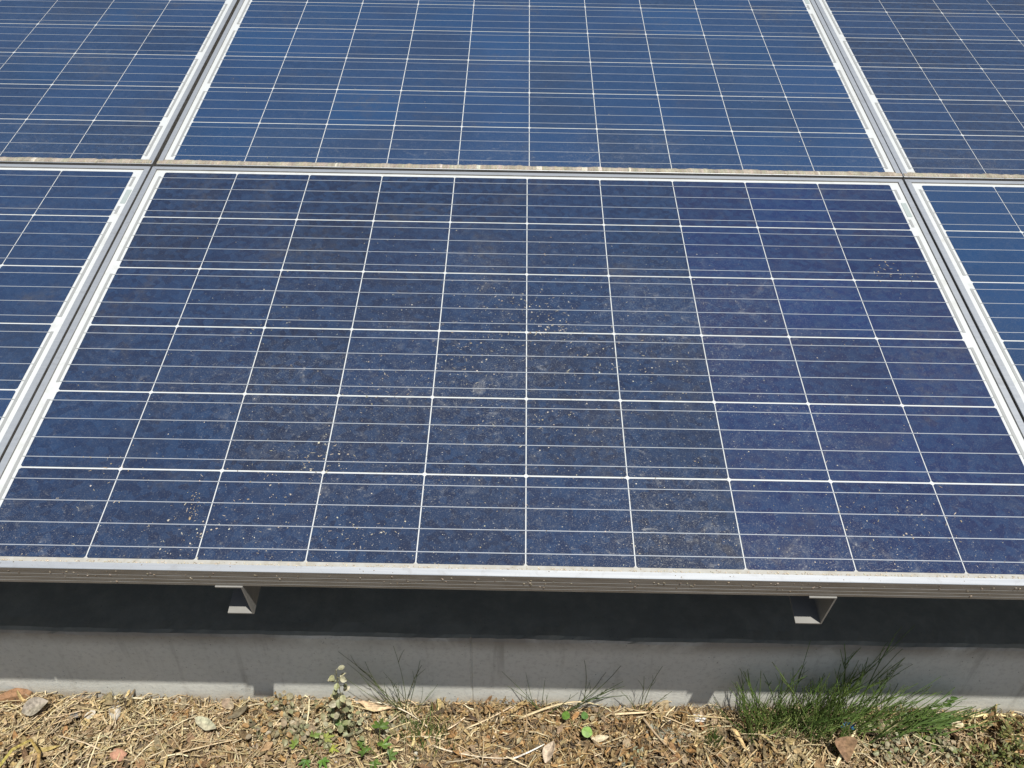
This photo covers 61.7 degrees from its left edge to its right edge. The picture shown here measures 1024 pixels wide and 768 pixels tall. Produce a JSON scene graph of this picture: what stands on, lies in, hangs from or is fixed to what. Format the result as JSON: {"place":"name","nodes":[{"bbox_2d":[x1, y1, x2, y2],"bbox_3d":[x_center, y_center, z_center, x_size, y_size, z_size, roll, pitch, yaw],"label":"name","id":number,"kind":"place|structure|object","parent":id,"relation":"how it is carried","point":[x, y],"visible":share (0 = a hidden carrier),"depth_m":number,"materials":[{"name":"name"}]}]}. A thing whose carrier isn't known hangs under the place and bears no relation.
{"place":"outdoors","nodes":[
{"label":"outdoors","id":0,"kind":"place"},
{"bbox_2d":[0,0,239,167],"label":"solar panel","id":1,"kind":"object","parent":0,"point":[108,79],"visible":0.94,"depth_m":2.16,"materials":[{"name":"glass"}]},
{"bbox_2d":[0,689,1023,767],"bbox_3d":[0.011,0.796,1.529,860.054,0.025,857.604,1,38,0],"label":"ground","id":2,"kind":"structure","parent":0,"point":[424,761],"depth_m":1.65,"materials":[{"name":"brown plant"}]},
{"bbox_2d":[0,688,31,704],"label":"dry leaf","id":3,"kind":"object","parent":2,"relation":"on","point":[9,695],"visible":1,"depth_m":1.69,"materials":[{"name":"brown plant"}]},
{"bbox_2d":[0,738,60,767],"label":"withered plant","id":4,"kind":"object","parent":2,"relation":"on","point":[41,752],"visible":1,"depth_m":1.59,"materials":[{"name":"beige plant"}]},
{"bbox_2d":[22,697,47,715],"bbox_3d":[-0.926,0.626,1.661,0.054,0.026,0.030,1,38,0],"label":"stone","id":5,"kind":"object","parent":2,"relation":"on","point":[34,705],"visible":1,"depth_m":1.66,"materials":[{"name":"grey stone"}]},
{"bbox_2d":[13,696,67,741],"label":"dry stalk","id":6,"kind":"object","parent":2,"relation":"on","point":[37,720],"visible":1,"depth_m":1.65,"materials":[{"name":"plant"}]},
{"bbox_2d":[67,712,78,718],"bbox_3d":[-0.854,0.648,1.673,0.025,0.008,0.014,-20,43,-25],"label":"stone","id":7,"kind":"object","parent":2,"relation":"on","point":[75,713],"visible":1,"depth_m":1.67,"materials":[{"name":"grey stone"}]},
{"bbox_2d":[84,710,95,718],"bbox_3d":[-0.824,0.646,1.675,0.023,0.009,0.015,-31,48,-34],"label":"stone","id":8,"kind":"object","parent":2,"relation":"on","point":[88,716],"visible":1,"depth_m":1.67,"materials":[{"name":"grey stone"}]},
{"bbox_2d":[69,741,126,743],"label":"dry stalk","id":9,"kind":"object","parent":2,"relation":"on","point":[99,742],"visible":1,"depth_m":1.63,"materials":[{"name":"plant"}]},
{"bbox_2d":[108,699,120,719],"bbox_3d":[-0.781,0.641,1.687,0.024,0.018,0.050,-10,39,-14],"label":"stone","id":10,"kind":"object","parent":2,"relation":"on","point":[117,715],"visible":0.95,"depth_m":1.68,"materials":[{"name":"grey stone"}]},
{"bbox_2d":[110,748,126,760],"bbox_3d":[-0.740,0.697,1.611,0.031,0.008,0.024,13,39,15],"label":"clay shard","id":11,"kind":"object","parent":2,"relation":"on","point":[114,754],"visible":1,"depth_m":1.61,"materials":[{"name":"ceramic"}]},
{"bbox_2d":[112,697,144,698],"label":"dry stalk","id":12,"kind":"object","parent":2,"relation":"on","point":[133,697],"visible":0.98,"depth_m":1.70,"materials":[{"name":"plant"}]},
{"bbox_2d":[131,715,196,762],"bbox_3d":[-0.668,0.675,1.642,0.013,0.006,0.137,30,46,32],"label":"dry stalk","id":13,"kind":"object","parent":2,"relation":"on","point":[159,735],"visible":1,"depth_m":1.63,"materials":[{"name":"plant"}]},
{"bbox_2d":[147,739,236,763],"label":"dry stalk","id":14,"kind":"object","parent":2,"relation":"on","point":[192,749],"visible":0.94,"depth_m":1.62,"materials":[{"name":"plant"}]},
{"bbox_2d":[195,716,215,730],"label":"dry leaf","id":15,"kind":"object","parent":2,"relation":"on","point":[204,723],"visible":1,"depth_m":1.65,"materials":[{"name":"beige plant"}]},
{"bbox_2d":[221,698,233,708],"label":"dry leaf","id":16,"kind":"object","parent":2,"relation":"on","point":[227,703],"visible":1,"depth_m":1.68,"materials":[{"name":"beige plant"}]},
{"bbox_2d":[227,704,247,718],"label":"dry leaf","id":17,"kind":"object","parent":2,"relation":"on","point":[238,712],"visible":1,"depth_m":1.67,"materials":[{"name":"brown plant"}]},
{"bbox_2d":[243,690,341,750],"bbox_3d":[-0.422,0.651,1.654,0.186,0.065,0.115,1,38,0],"label":"dry weed","id":18,"kind":"object","parent":2,"relation":"on","point":[293,729],"visible":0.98,"depth_m":1.65,"materials":[{"name":"beige plant"}]},
{"bbox_2d":[289,719,346,767],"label":"lobed weed","id":19,"kind":"object","parent":2,"relation":"on","point":[315,735],"visible":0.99,"depth_m":1.62,"materials":[{"name":"green plant"}]},
{"bbox_2d":[315,665,364,753],"bbox_3d":[-0.325,0.605,1.588,0.093,0.217,0.075,-11,40,-15],"label":"grey leaved weed","id":20,"kind":"object","parent":2,"relation":"on","point":[335,716],"visible":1,"depth_m":1.61,"materials":[{"name":"green plant"}]},
{"bbox_2d":[354,701,392,710],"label":"dry leaf","id":21,"kind":"object","parent":2,"relation":"on","point":[371,706],"visible":1,"depth_m":1.68,"materials":[{"name":"beige plant"}]},
{"bbox_2d":[357,718,397,767],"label":"lobed weed","id":22,"kind":"object","parent":2,"relation":"on","point":[383,725],"visible":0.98,"depth_m":1.60,"materials":[{"name":"green plant"}]},
{"bbox_2d":[339,646,437,714],"bbox_3d":[-0.234,0.578,1.640,0.185,0.212,0.041,1,38,0],"label":"wiry sprig","id":23,"kind":"object","parent":2,"relation":"on","point":[379,687],"visible":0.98,"depth_m":1.66,"materials":[{"name":"green plant"}]},
{"bbox_2d":[357,710,421,738],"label":"dry weed","id":24,"kind":"object","parent":2,"relation":"on","point":[392,725],"visible":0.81,"depth_m":1.67,"materials":[{"name":"beige plant"}]},
{"bbox_2d":[356,701,427,726],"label":"dry stalk","id":25,"kind":"object","parent":2,"relation":"on","point":[397,708],"visible":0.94,"depth_m":1.69,"materials":[{"name":"plant"}]},
{"bbox_2d":[390,705,460,762],"bbox_3d":[-0.169,0.664,1.645,0.134,0.057,0.117,-17,42,-22],"label":"grass tuft","id":26,"kind":"object","parent":2,"relation":"on","point":[419,725],"visible":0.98,"depth_m":1.65,"materials":[{"name":"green plant"}]},
{"bbox_2d":[432,744,511,758],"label":"dry stalk","id":27,"kind":"object","parent":2,"relation":"on","point":[471,755],"visible":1,"depth_m":1.62,"materials":[{"name":"plant"}]},
{"bbox_2d":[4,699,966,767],"bbox_3d":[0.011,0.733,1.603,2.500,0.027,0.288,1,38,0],"label":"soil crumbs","id":28,"kind":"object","parent":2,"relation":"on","point":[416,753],"visible":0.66,"depth_m":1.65,"materials":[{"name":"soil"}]},
{"bbox_2d":[466,706,511,728],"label":"dry stalk","id":29,"kind":"object","parent":2,"relation":"on","point":[487,718],"visible":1,"depth_m":1.67,"materials":[{"name":"plant"}]},
{"bbox_2d":[0,582,1023,715],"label":"concrete plinth","id":30,"kind":"structure","parent":2,"relation":"on","point":[70,639],"depth_m":1.63,"materials":[{"name":"grey concrete"}]},
{"bbox_2d":[513,744,544,758],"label":"dry stalk","id":31,"kind":"object","parent":2,"relation":"on","point":[528,751],"visible":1,"depth_m":1.62,"materials":[{"name":"plant"}]},
{"bbox_2d":[509,676,575,714],"bbox_3d":[0.053,0.610,1.661,0.147,0.127,0.039,1,38,0],"label":"wiry sprig","id":32,"kind":"object","parent":2,"relation":"on","point":[532,703],"visible":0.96,"depth_m":1.67,"materials":[{"name":"green plant"}]},
{"bbox_2d":[542,741,554,762],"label":"dry leaf","id":33,"kind":"object","parent":2,"relation":"on","point":[548,750],"visible":1,"depth_m":1.61,"materials":[{"name":"beige plant"}]},
{"bbox_2d":[519,701,593,719],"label":"dry stalk","id":34,"kind":"object","parent":2,"relation":"on","point":[536,711],"visible":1,"depth_m":1.68,"materials":[{"name":"plant"}]},
{"bbox_2d":[562,711,591,737],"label":"seedling","id":35,"kind":"object","parent":2,"relation":"on","point":[586,731],"visible":0.98,"depth_m":1.66,"materials":[{"name":"green plant"}]},
{"bbox_2d":[558,660,626,716],"bbox_3d":[0.154,0.597,1.649,0.131,0.164,0.039,1,38,0],"label":"wiry sprig","id":36,"kind":"object","parent":2,"relation":"on","point":[588,700],"visible":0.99,"depth_m":1.65,"materials":[{"name":"green plant"}]},
{"bbox_2d":[591,735,608,741],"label":"dry leaf","id":37,"kind":"object","parent":2,"relation":"on","point":[598,738],"visible":1,"depth_m":1.65,"materials":[{"name":"beige plant"}]},
{"bbox_2d":[590,707,624,730],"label":"dry weed","id":38,"kind":"object","parent":2,"relation":"on","point":[592,718],"visible":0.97,"depth_m":1.68,"materials":[{"name":"beige plant"}]},
{"bbox_2d":[613,712,646,715],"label":"dry stalk","id":39,"kind":"object","parent":2,"relation":"on","point":[622,713],"visible":1,"depth_m":1.68,"materials":[{"name":"plant"}]},
{"bbox_2d":[619,746,651,767],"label":"dry weed","id":40,"kind":"object","parent":2,"relation":"on","point":[634,748],"visible":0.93,"depth_m":1.63,"materials":[{"name":"beige plant"}]},
{"bbox_2d":[627,666,671,714],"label":"wiry sprig","id":41,"kind":"object","parent":2,"relation":"on","point":[647,694],"visible":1,"depth_m":1.66,"materials":[{"name":"green plant"}]},
{"bbox_2d":[642,717,675,753],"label":"dry stalk","id":42,"kind":"object","parent":2,"relation":"on","point":[653,731],"visible":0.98,"depth_m":1.65,"materials":[{"name":"plant"}]},
{"bbox_2d":[646,724,691,745],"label":"dry weed","id":43,"kind":"object","parent":2,"relation":"on","point":[664,733],"visible":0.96,"depth_m":1.66,"materials":[{"name":"beige plant"}]},
{"bbox_2d":[688,714,705,721],"bbox_3d":[0.363,0.656,1.685,0.038,0.008,0.016,1,38,0],"label":"stone chip","id":44,"kind":"object","parent":2,"relation":"on","point":[699,720],"visible":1,"depth_m":1.68,"materials":[{"name":"white stone"}]},
{"bbox_2d":[697,722,727,751],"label":"moss tuft","id":45,"kind":"object","parent":2,"relation":"on","point":[714,737],"visible":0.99,"depth_m":1.65,"materials":[{"name":"green plant"}]},
{"bbox_2d":[683,715,743,719],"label":"dry stalk","id":46,"kind":"object","parent":2,"relation":"on","point":[712,717],"visible":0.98,"depth_m":1.68,"materials":[{"name":"plant"}]},
{"bbox_2d":[729,726,746,749],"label":"dry leaf","id":47,"kind":"object","parent":2,"relation":"on","point":[738,736],"visible":1,"depth_m":1.65,"materials":[{"name":"beige plant"}]},
{"bbox_2d":[835,736,856,762],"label":"dry leaf","id":48,"kind":"object","parent":2,"relation":"on","point":[845,745],"visible":1,"depth_m":1.61,"materials":[{"name":"brown plant"}]},
{"bbox_2d":[834,726,857,765],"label":"dry stalk","id":49,"kind":"object","parent":2,"relation":"on","point":[839,758],"visible":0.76,"depth_m":1.62,"materials":[{"name":"plant"}]},
{"bbox_2d":[708,625,1008,754],"bbox_3d":[0.646,0.588,1.575,0.564,0.300,0.135,1,38,0],"label":"wiry clump","id":50,"kind":"object","parent":2,"relation":"on","point":[814,720],"visible":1,"depth_m":1.63,"materials":[{"name":"green plant"}]},
{"bbox_2d":[858,712,960,766],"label":"small plant","id":51,"kind":"object","parent":2,"relation":"on","point":[922,750],"visible":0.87,"depth_m":1.63,"materials":[{"name":"green plant"}]},
{"bbox_2d":[901,706,947,751],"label":"clover weed","id":52,"kind":"object","parent":2,"relation":"on","point":[928,738],"visible":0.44,"depth_m":1.65,"materials":[{"name":"green plant"}]},
{"bbox_2d":[922,695,957,725],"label":"leafy shoot","id":53,"kind":"object","parent":2,"relation":"on","point":[951,703],"visible":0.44,"depth_m":1.65,"materials":[{"name":"green plant"}]},
{"bbox_2d":[951,721,963,727],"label":"dry leaf","id":54,"kind":"object","parent":2,"relation":"on","point":[960,723],"visible":0.66,"depth_m":1.67,"materials":[{"name":"beige plant"}]},
{"bbox_2d":[959,709,1017,728],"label":"bare stems","id":55,"kind":"object","parent":2,"relation":"on","point":[992,717],"visible":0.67,"depth_m":1.66,"materials":[{"name":"brown plant"}]},
{"bbox_2d":[956,714,1023,767],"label":"bushy weed","id":56,"kind":"object","parent":2,"relation":"on","point":[1006,732],"visible":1,"depth_m":1.62,"materials":[{"name":"green plant"}]},
{"bbox_2d":[970,713,1015,717],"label":"dry stalk","id":57,"kind":"object","parent":2,"relation":"on","point":[984,714],"visible":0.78,"depth_m":1.69,"materials":[{"name":"plant"}]},
{"bbox_2d":[814,0,1023,181],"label":"solar panel","id":58,"kind":"object","parent":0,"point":[940,84],"visible":0.93,"depth_m":2.19,"materials":[{"name":"glass"}]},
{"bbox_2d":[904,179,1023,421],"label":"solar panel","id":59,"kind":"object","parent":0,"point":[975,229],"visible":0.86,"depth_m":1.72,"materials":[{"name":"glass"}]},
{"bbox_3d":[-0.364,0.230,1.627,0.124,0.314,0.120,1,38,0],"label":"support post","id":60,"kind":"object","parent":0,"visible":0},
{"bbox_2d":[215,585,260,613],"bbox_3d":[-0.398,-0.419,1.946,0.040,0.082,2.000,1,48,0],"label":"mounting rail","id":61,"kind":"object","parent":60,"relation":"attached to","point":[244,599],"visible":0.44,"depth_m":1.31,"materials":[{"name":"metal"}]},
{"bbox_2d":[0,166,1023,599],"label":"solar panel","id":62,"kind":"object","parent":61,"relation":"on","point":[896,396],"visible":1,"depth_m":1.44,"materials":[{"name":"glass"}]},
{"bbox_2d":[0,164,151,461],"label":"solar panel","id":63,"kind":"object","parent":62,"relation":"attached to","point":[60,226],"visible":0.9,"depth_m":1.69,"materials":[{"name":"glass"}]},
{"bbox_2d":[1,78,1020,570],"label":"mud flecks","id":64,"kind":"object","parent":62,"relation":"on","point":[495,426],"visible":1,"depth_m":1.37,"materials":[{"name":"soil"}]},
{"bbox_2d":[1,558,1021,596],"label":"dirt crumbs","id":65,"kind":"object","parent":62,"relation":"on","point":[500,569],"visible":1,"depth_m":1.23,"materials":[{"name":"brown soil"}]},
{"bbox_2d":[156,0,902,178],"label":"solar panel","id":66,"kind":"object","parent":61,"relation":"on","point":[769,85],"visible":0.97,"depth_m":2.12,"materials":[{"name":"glass"}]},
{"bbox_2d":[0,157,1023,178],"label":"rail","id":67,"kind":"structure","parent":66,"relation":"attached to","point":[688,170],"depth_m":1.89,"materials":[{"name":"silver metal"}]},
{"bbox_3d":[0.409,0.244,1.626,0.124,0.314,0.120,1,38,0],"label":"support post","id":68,"kind":"object","parent":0,"visible":0},
{"bbox_2d":[789,596,836,623],"bbox_3d":[0.465,-0.404,1.945,0.040,0.082,2.000,1,48,0],"label":"mounting rail","id":69,"kind":"object","parent":68,"relation":"attached to","point":[810,609],"visible":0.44,"depth_m":1.31,"materials":[{"name":"metal"}]}
]}

